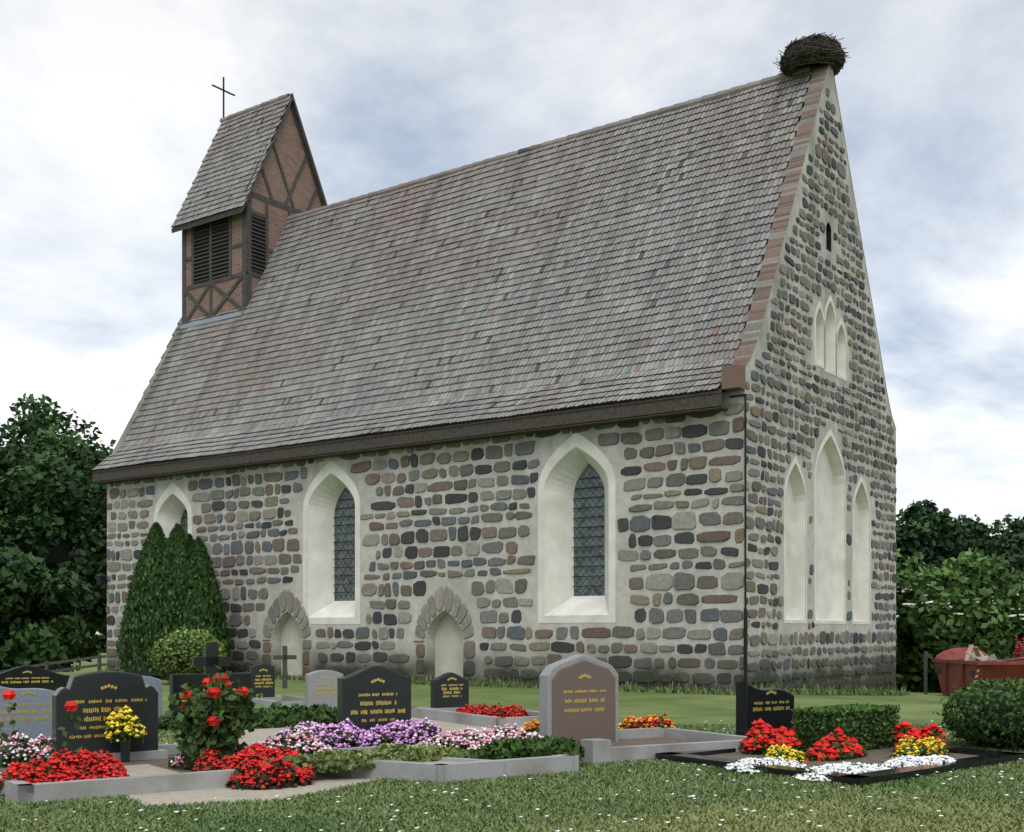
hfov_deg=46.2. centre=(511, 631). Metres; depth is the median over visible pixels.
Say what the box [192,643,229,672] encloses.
black monument cross
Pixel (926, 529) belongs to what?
foliage
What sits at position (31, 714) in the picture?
blue grey headstone
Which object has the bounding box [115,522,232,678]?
thuja
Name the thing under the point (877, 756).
grave soil
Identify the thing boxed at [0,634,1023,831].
ground
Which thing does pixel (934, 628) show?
elder bush
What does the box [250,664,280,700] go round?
headstone
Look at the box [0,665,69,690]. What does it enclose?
wide headstone
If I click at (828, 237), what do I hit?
dark church slit
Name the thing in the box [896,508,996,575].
foliage
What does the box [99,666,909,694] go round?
grass
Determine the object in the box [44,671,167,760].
headstone
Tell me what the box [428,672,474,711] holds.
headstone
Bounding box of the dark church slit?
[826,222,830,251]
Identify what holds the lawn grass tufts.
on the ground at (915, 708)
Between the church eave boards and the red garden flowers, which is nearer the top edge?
the church eave boards
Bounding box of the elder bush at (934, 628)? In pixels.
[896,547,1023,692]
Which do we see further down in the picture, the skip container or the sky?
the skip container
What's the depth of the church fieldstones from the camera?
26.45 m
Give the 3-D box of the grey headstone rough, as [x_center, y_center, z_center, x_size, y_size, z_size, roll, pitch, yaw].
[-2.884,0.907,18.459,0.580,0.620,0.143,0,0,-31]
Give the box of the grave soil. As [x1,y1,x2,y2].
[0,737,977,772]
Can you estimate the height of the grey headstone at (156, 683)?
0.620 m
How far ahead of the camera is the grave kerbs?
9.92 m
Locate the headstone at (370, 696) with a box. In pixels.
[337,665,410,730]
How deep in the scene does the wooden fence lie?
40.98 m
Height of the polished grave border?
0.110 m
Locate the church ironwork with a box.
[181,77,747,682]
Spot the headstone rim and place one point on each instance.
(548, 673)
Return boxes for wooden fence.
[0,651,927,693]
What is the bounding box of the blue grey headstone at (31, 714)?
[0,686,54,740]
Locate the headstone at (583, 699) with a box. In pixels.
[552,660,614,743]
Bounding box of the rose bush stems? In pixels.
[186,686,243,741]
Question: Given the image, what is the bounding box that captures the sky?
[0,0,1023,633]
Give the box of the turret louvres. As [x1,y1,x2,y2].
[193,214,265,283]
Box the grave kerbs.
[0,695,746,803]
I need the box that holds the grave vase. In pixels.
[120,739,130,762]
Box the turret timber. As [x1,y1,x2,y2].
[171,95,326,324]
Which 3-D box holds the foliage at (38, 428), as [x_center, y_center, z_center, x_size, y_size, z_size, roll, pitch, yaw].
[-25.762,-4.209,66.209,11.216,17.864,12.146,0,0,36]
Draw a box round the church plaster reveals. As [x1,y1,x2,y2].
[154,295,870,623]
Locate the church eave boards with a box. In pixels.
[92,390,727,483]
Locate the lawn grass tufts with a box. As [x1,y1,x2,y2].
[0,720,1023,831]
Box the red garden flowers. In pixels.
[1013,636,1023,659]
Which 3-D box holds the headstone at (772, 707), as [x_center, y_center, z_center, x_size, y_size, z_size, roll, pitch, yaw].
[2.710,0.887,12.835,0.850,0.700,0.300,0,0,-34]
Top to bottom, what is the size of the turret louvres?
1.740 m
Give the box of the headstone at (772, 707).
[736,682,793,735]
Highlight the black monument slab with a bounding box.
[170,672,251,716]
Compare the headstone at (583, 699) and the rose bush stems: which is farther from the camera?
the headstone at (583, 699)
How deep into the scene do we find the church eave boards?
27.01 m
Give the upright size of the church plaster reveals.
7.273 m
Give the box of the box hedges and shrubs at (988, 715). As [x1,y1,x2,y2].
[149,627,1023,751]
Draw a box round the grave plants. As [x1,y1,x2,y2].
[0,665,955,796]
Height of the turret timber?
8.050 m
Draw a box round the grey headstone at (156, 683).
[142,676,161,716]
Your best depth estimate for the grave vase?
10.79 m
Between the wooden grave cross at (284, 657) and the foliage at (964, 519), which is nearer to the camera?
the wooden grave cross at (284, 657)
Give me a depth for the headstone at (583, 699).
12.52 m
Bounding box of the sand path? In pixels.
[125,717,495,806]
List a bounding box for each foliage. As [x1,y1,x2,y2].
[0,392,115,620]
[0,446,12,514]
[0,448,106,665]
[0,542,94,671]
[896,499,977,586]
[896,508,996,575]
[971,523,1023,570]
[988,514,1023,554]
[1003,547,1023,578]
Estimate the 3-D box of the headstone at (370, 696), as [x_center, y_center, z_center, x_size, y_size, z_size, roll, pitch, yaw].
[-1.362,0.787,11.900,0.900,0.900,0.250,0,0,-31]
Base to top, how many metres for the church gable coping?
7.870 m
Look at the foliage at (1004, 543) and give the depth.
71.41 m
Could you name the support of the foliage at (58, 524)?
on the ground at (915, 708)
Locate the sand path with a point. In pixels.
(319, 782)
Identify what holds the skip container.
on the ground at (915, 708)
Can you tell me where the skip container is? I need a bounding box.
[932,644,1023,696]
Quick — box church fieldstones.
[106,88,896,691]
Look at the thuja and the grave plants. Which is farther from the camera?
the thuja
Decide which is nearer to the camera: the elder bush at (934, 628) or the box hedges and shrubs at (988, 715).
the box hedges and shrubs at (988, 715)
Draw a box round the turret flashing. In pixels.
[180,312,242,328]
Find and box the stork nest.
[773,32,850,76]
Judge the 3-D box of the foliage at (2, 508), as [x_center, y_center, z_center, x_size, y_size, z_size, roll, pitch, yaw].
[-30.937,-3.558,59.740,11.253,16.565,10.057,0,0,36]
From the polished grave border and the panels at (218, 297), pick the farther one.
the panels at (218, 297)
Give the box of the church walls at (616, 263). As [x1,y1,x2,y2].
[92,65,895,690]
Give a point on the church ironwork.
(593, 507)
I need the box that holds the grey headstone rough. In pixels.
[305,670,342,707]
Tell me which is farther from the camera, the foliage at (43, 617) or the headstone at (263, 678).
the foliage at (43, 617)
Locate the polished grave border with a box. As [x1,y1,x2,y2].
[656,743,1023,786]
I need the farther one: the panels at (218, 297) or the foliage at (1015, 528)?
the foliage at (1015, 528)
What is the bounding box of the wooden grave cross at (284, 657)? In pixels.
[273,646,296,688]
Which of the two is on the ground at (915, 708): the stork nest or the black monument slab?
the black monument slab
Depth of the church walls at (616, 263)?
28.07 m
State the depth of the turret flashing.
35.87 m
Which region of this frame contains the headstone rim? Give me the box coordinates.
[539,654,617,741]
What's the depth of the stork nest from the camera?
26.29 m
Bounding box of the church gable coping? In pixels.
[722,64,895,426]

